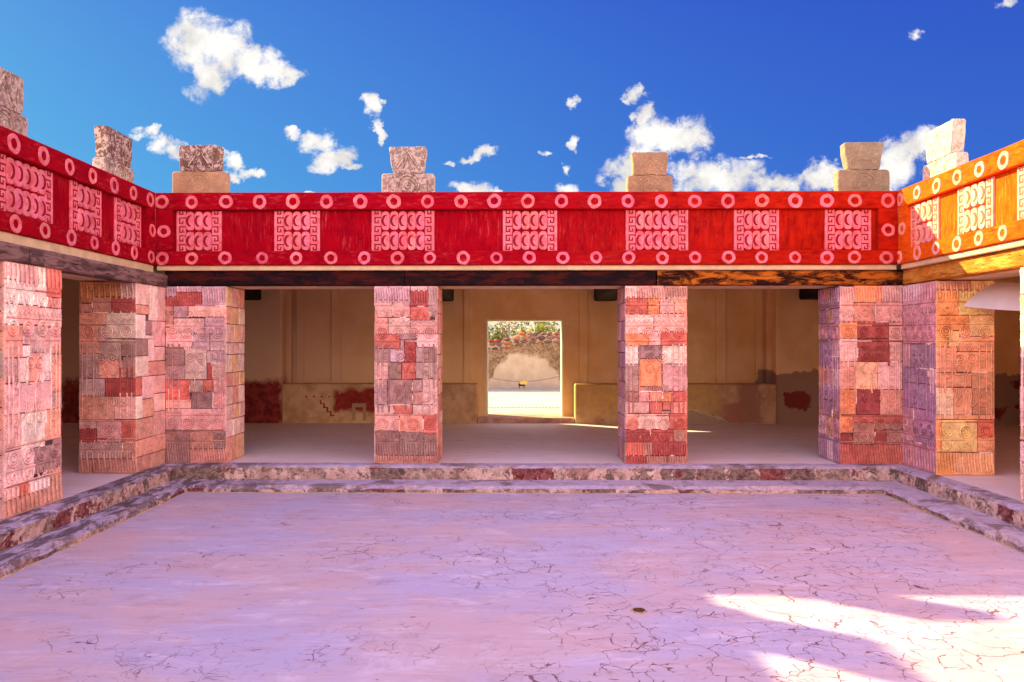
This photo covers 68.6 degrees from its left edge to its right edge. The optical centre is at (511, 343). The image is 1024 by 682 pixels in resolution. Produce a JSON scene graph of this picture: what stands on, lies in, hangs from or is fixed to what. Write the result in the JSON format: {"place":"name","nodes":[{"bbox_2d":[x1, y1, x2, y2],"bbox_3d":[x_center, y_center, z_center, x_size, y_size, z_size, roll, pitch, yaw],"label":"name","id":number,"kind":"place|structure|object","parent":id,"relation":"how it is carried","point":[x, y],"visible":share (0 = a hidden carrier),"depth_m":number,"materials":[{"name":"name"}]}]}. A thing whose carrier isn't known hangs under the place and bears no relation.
{"place":"outdoors","nodes":[
{"label":"outdoors","id":0,"kind":"place"},
{"bbox_2d":[79,281,244,472],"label":"carved corner pier","id":1,"kind":"structure","parent":0,"point":[161,375],"depth_m":10.35,"materials":[{"name":"stone"}]},
{"bbox_2d":[61,243,156,281],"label":"lintel","id":2,"kind":"structure","parent":1,"relation":"on","point":[76,277],"depth_m":9.57,"materials":[{"name":"beige paint"}]},
{"bbox_2d":[0,125,155,271],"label":"painted frieze","id":3,"kind":"object","parent":2,"relation":"on","point":[53,200],"visible":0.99,"depth_m":8.47,"materials":[{"name":"red paint"}]},
{"bbox_2d":[0,67,27,136],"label":"stone merlon","id":4,"kind":"object","parent":3,"relation":"on","point":[11,98],"visible":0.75,"depth_m":7.85,"materials":[{"name":"stone"}]},
{"bbox_2d":[93,125,133,182],"bbox_3d":[-5.341,-2.413,10.090,0.195,0.866,0.792,0,0,0],"label":"stone merlon","id":5,"kind":"object","parent":3,"relation":"on","point":[113,152],"visible":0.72,"depth_m":9.91,"materials":[{"name":"stone"}]},
{"bbox_2d":[157,264,906,288],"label":"lintel","id":6,"kind":"structure","parent":1,"relation":"on","point":[898,266],"depth_m":10.91,"materials":[{"name":"beige paint"}]},
{"bbox_2d":[441,289,453,300],"bbox_3d":[-1.486,-1.169,13.788,0.486,0.498,5.055,0,0,0],"label":"roof joist","id":7,"kind":"object","parent":6,"relation":"attached to","point":[447,294],"visible":0.16,"depth_m":15.18,"materials":[{"name":"brown wood"}]},
{"bbox_2d":[594,289,617,300],"bbox_3d":[1.991,-1.169,13.727,0.494,0.498,5.032,0,0,0],"label":"roof joist","id":8,"kind":"object","parent":6,"relation":"attached to","point":[605,294],"visible":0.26,"depth_m":14.94,"materials":[{"name":"brown wood"}]},
{"bbox_2d":[0,422,1022,520],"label":"gallery floor","id":9,"kind":"structure","parent":0,"point":[477,442],"depth_m":12.28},
{"bbox_2d":[0,261,62,519],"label":"carved pillar","id":10,"kind":"structure","parent":9,"relation":"on","point":[30,394],"depth_m":7.52,"materials":[{"name":"stone"}]},
{"bbox_2d":[0,241,28,263],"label":"wooden lintel","id":11,"kind":"structure","parent":10,"relation":"on","point":[13,252],"depth_m":7.24,"materials":[{"name":"brown wood"}]},
{"bbox_2d":[27,247,166,287],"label":"wooden lintel","id":12,"kind":"structure","parent":10,"relation":"on","point":[74,265],"depth_m":8.65,"materials":[{"name":"brown wood"}]},
{"bbox_2d":[282,383,477,422],"bbox_3d":[-2.808,1.285,16.104,4.152,0.870,0.501,0,0,1],"label":"plaster bench","id":13,"kind":"object","parent":9,"relation":"on","point":[327,402],"visible":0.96,"depth_m":15.87,"materials":[{"name":"beige paint"}]},
{"bbox_2d":[374,286,442,462],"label":"carved pillar","id":14,"kind":"structure","parent":9,"relation":"on","point":[408,353],"depth_m":10.51,"materials":[{"name":"stone"}]},
{"bbox_2d":[165,271,404,286],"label":"wooden lintel","id":15,"kind":"structure","parent":14,"relation":"on","point":[284,278],"depth_m":10.54,"materials":[{"name":"brown wood"}]},
{"bbox_2d":[61,276,1017,424],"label":"gallery wall","id":16,"kind":"structure","parent":9,"relation":"on","point":[769,336],"depth_m":16.20,"materials":[{"name":"paint"}]},
{"bbox_2d":[155,206,155,242],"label":"flat roof","id":17,"kind":"structure","parent":16,"relation":"on","point":[155,223],"depth_m":10.77,"materials":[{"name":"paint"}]},
{"bbox_2d":[242,289,260,299],"bbox_3d":[-5.535,-1.169,13.859,0.508,0.498,5.089,0,0,-1],"label":"roof joist","id":18,"kind":"object","parent":17,"relation":"attached to","point":[252,294],"visible":0.04,"depth_m":15.41,"materials":[{"name":"brown wood"}]},
{"bbox_2d":[799,289,819,299],"bbox_3d":[6.212,-1.169,13.652,0.509,0.498,5.000,0,0,1],"label":"roof joist","id":19,"kind":"object","parent":17,"relation":"attached to","point":[808,294],"visible":0.1,"depth_m":15.26,"materials":[{"name":"brown wood"}]},
{"bbox_2d":[617,286,686,463],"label":"carved pillar","id":20,"kind":"structure","parent":9,"relation":"on","point":[652,373],"depth_m":10.47,"materials":[{"name":"stone"}]},
{"bbox_2d":[405,270,655,285],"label":"wooden lintel","id":21,"kind":"structure","parent":20,"relation":"on","point":[550,278],"depth_m":10.49,"materials":[{"name":"brown wood"}]},
{"bbox_2d":[155,191,897,271],"bbox_3d":[0.166,-1.566,10.665,10.295,1.082,0.555,0,0,1],"label":"painted frieze","id":22,"kind":"object","parent":21,"relation":"on","point":[551,231],"visible":0.98,"depth_m":10.44,"materials":[{"name":"red paint"}]},
{"bbox_2d":[172,145,229,192],"bbox_3d":[-4.496,-2.420,10.861,0.795,0.882,0.195,0,0,0],"label":"stone merlon","id":23,"kind":"object","parent":22,"relation":"on","point":[201,167],"visible":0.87,"depth_m":10.78,"materials":[{"name":"stone"}]},
{"bbox_2d":[381,146,434,191],"bbox_3d":[-1.488,-2.405,10.819,0.767,0.845,0.194,0,0,0],"label":"stone merlon","id":24,"kind":"object","parent":22,"relation":"on","point":[408,164],"visible":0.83,"depth_m":10.74,"materials":[{"name":"stone"}]},
{"bbox_2d":[626,152,672,191],"bbox_3d":[1.967,-2.360,10.776,0.653,0.754,0.182,0,0,0],"label":"stone merlon","id":25,"kind":"object","parent":22,"relation":"on","point":[648,171],"visible":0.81,"depth_m":10.69,"materials":[{"name":"stone"}]},
{"bbox_2d":[833,142,889,190],"bbox_3d":[4.995,-2.425,10.734,0.748,0.884,0.182,0,0,0],"label":"stone merlon","id":26,"kind":"object","parent":22,"relation":"on","point":[861,163],"visible":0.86,"depth_m":10.65,"materials":[{"name":"stone"}]},
{"bbox_2d":[655,270,902,285],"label":"wooden lintel","id":27,"kind":"structure","parent":20,"relation":"on","point":[779,277],"depth_m":10.45,"materials":[{"name":"brown wood"}]},
{"bbox_2d":[573,383,775,423],"bbox_3d":[3.429,1.285,15.978,4.209,0.870,0.496,0,0,1],"label":"plaster bench","id":28,"kind":"object","parent":9,"relation":"on","point":[718,403],"visible":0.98,"depth_m":15.72,"materials":[{"name":"beige paint"}]},
{"bbox_2d":[818,281,994,474],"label":"carved corner pier","id":29,"kind":"structure","parent":9,"relation":"on","point":[906,375],"depth_m":10.24,"materials":[{"name":"stone"}]},
{"bbox_2d":[945,269,1019,280],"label":"lintel","id":30,"kind":"structure","parent":29,"relation":"on","point":[1001,275],"depth_m":9.14,"materials":[{"name":"beige paint"}]},
{"bbox_2d":[964,282,1021,310],"bbox_3d":[6.044,-0.562,8.748,0.421,0.434,1.610,0,0,-9],"label":"cloth awning","id":31,"kind":"object","parent":30,"relation":"hanging from","point":[1001,295],"visible":0.94,"depth_m":9.16,"materials":[{"name":"white fabric"}]},
{"bbox_2d":[1018,276,1020,424],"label":"gallery wall","id":32,"kind":"structure","parent":9,"relation":"on","point":[1019,365],"depth_m":15.56,"materials":[{"name":"paint"}]},
{"bbox_2d":[1019,267,1023,502],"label":"carved pillar","id":33,"kind":"structure","parent":9,"relation":"on","point":[1021,425],"depth_m":7.91,"materials":[{"name":"stone"}]},
{"bbox_2d":[0,493,1023,681],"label":"courtyard floor","id":34,"kind":"structure","parent":0,"point":[365,587],"depth_m":5.85,"materials":[{"name":"stone"}]},
{"bbox_2d":[0,465,185,579],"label":"courtyard steps","id":35,"kind":"structure","parent":34,"relation":"on","point":[31,537],"depth_m":7.80,"materials":[{"name":"stone"}]},
{"bbox_2d":[160,462,911,493],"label":"courtyard steps","id":36,"kind":"structure","parent":34,"relation":"on","point":[589,478],"depth_m":10.22,"materials":[{"name":"stone"}]},
{"bbox_2d":[630,607,646,613],"bbox_3d":[0.925,1.944,5.474,0.122,0.007,0.124,0,0,0],"label":"floor drain","id":37,"kind":"object","parent":34,"relation":"on","point":[637,610],"visible":1,"depth_m":5.47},
{"bbox_2d":[882,467,1023,552],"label":"courtyard steps","id":38,"kind":"structure","parent":34,"relation":"on","point":[995,517],"depth_m":8.40,"materials":[{"name":"stone"}]},
{"bbox_2d":[0,0,1023,197],"label":"sky","id":39,"kind":"structure","parent":0,"point":[296,95],"materials":[{"name":"blue"}]},
{"bbox_2d":[488,391,559,413],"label":"terrace","id":40,"kind":"structure","parent":0,"point":[523,398],"depth_m":20.36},
{"bbox_2d":[488,388,559,390],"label":"kerb","id":41,"kind":"structure","parent":40,"relation":"on","point":[524,389],"depth_m":25.43,"materials":[{"name":"grey stone"}]},
{"bbox_3d":[-1.818,1.131,25.000,0.240,0.897,0.240,0,0,0],"label":"rope post","id":42,"kind":"object","parent":40,"relation":"on","visible":0},
{"bbox_2d":[489,376,558,381],"bbox_3d":[0.341,0.990,25.000,4.326,0.551,0.022,0,0,0],"label":"rope","id":43,"kind":"object","parent":42,"relation":"attached to","point":[520,381],"visible":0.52,"depth_m":24.99,"materials":[{"name":"brown fabric"}]},
{"bbox_2d":[488,322,559,339],"bbox_3d":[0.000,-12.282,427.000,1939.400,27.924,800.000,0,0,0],"label":"hillside","id":44,"kind":"structure","parent":0,"point":[492,324],"depth_m":81.78,"materials":[{"name":"green plant"}]},
{"bbox_2d":[488,325,499,339],"bbox_3d":[-0.814,0.306,27.999,0.890,2.528,0.726,0,0,0],"label":"leafy shrub","id":45,"kind":"object","parent":44,"relation":"on","point":[494,336],"visible":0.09,"depth_m":27.98,"materials":[{"name":"green plant"}]},
{"bbox_2d":[494,323,507,339],"bbox_3d":[-0.384,0.287,28.278,0.727,2.191,0.604,0,0,0],"label":"leafy shrub","id":46,"kind":"object","parent":44,"relation":"on","point":[499,334],"visible":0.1,"depth_m":28.32,"materials":[{"name":"green plant"}]},
{"bbox_2d":[498,322,513,339],"bbox_3d":[-0.249,-0.026,27.922,0.657,2.817,0.515,0,0,0],"label":"leafy tree","id":47,"kind":"object","parent":44,"relation":"on","point":[504,330],"visible":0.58,"depth_m":27.89,"materials":[{"name":"green plant"}]},
{"bbox_2d":[510,322,519,335],"bbox_3d":[0.122,0.209,28.005,0.687,2.347,0.534,0,0,0],"label":"leafy shrub","id":48,"kind":"object","parent":44,"relation":"on","point":[513,331],"visible":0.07,"depth_m":27.89,"materials":[{"name":"green plant"}]},
{"bbox_2d":[488,322,559,337],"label":"hillside scrub","id":49,"kind":"object","parent":44,"relation":"on","point":[557,330],"depth_m":79.20,"materials":[{"name":"green plant"}]},
{"bbox_2d":[518,322,535,333],"bbox_3d":[0.547,0.163,28.021,0.727,2.439,0.586,0,0,0],"label":"leafy shrub","id":50,"kind":"object","parent":44,"relation":"on","point":[532,329],"visible":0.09,"depth_m":28.03,"materials":[{"name":"green plant"}]},
{"bbox_2d":[531,322,542,332],"bbox_3d":[0.866,0.177,27.978,0.590,2.633,0.536,0,0,8],"label":"leafy shrub","id":51,"kind":"object","parent":44,"relation":"on","point":[537,329],"visible":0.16,"depth_m":27.88,"materials":[{"name":"green plant"}]},
{"bbox_2d":[539,322,551,332],"bbox_3d":[1.256,0.105,28.211,0.645,3.056,0.553,0,0,0],"label":"leafy shrub","id":52,"kind":"object","parent":44,"relation":"on","point":[545,327],"visible":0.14,"depth_m":28.24,"materials":[{"name":"green plant"}]},
{"bbox_2d":[547,322,559,333],"bbox_3d":[1.676,0.121,28.052,0.774,2.574,0.537,0,0,0],"label":"leafy shrub","id":53,"kind":"object","parent":44,"relation":"on","point":[552,327],"visible":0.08,"depth_m":28.08,"materials":[{"name":"green plant"}]},
{"bbox_2d":[488,407,559,407],"bbox_3d":[0.500,1.575,18.570,7.000,0.007,0.220,0,0,0],"label":"floor grate","id":54,"kind":"object","parent":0,"point":[523,407],"visible":0.26,"depth_m":18.51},
{"label":"ground","id":55,"kind":"structure","parent":0,"visible":0},
{"bbox_2d":[488,332,559,387],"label":"rubble wall","id":56,"kind":"structure","parent":55,"relation":"on","point":[528,356],"depth_m":26.40,"materials":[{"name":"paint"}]},
{"bbox_3d":[5.709,0.446,5.043,0.767,2.508,0.936,0,0,0],"label":"carved pillar","id":57,"kind":"object","parent":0,"visible":0},
{"bbox_2d":[903,247,1023,284],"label":"wooden lintel","id":58,"kind":"structure","parent":57,"relation":"on","point":[1001,261],"depth_m":8.90,"materials":[{"name":"orange wood"}]},
{"bbox_2d":[897,140,1023,268],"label":"painted frieze","id":59,"kind":"object","parent":58,"relation":"on","point":[975,207],"visible":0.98,"depth_m":8.80,"materials":[{"name":"red paint"}]},
{"bbox_2d":[923,119,968,179],"bbox_3d":[5.674,-2.417,9.847,0.185,0.877,0.804,0,0,0],"label":"stone merlon","id":60,"kind":"object","parent":59,"relation":"on","point":[944,146],"visible":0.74,"depth_m":9.68,"materials":[{"name":"beige stone"}]}
]}

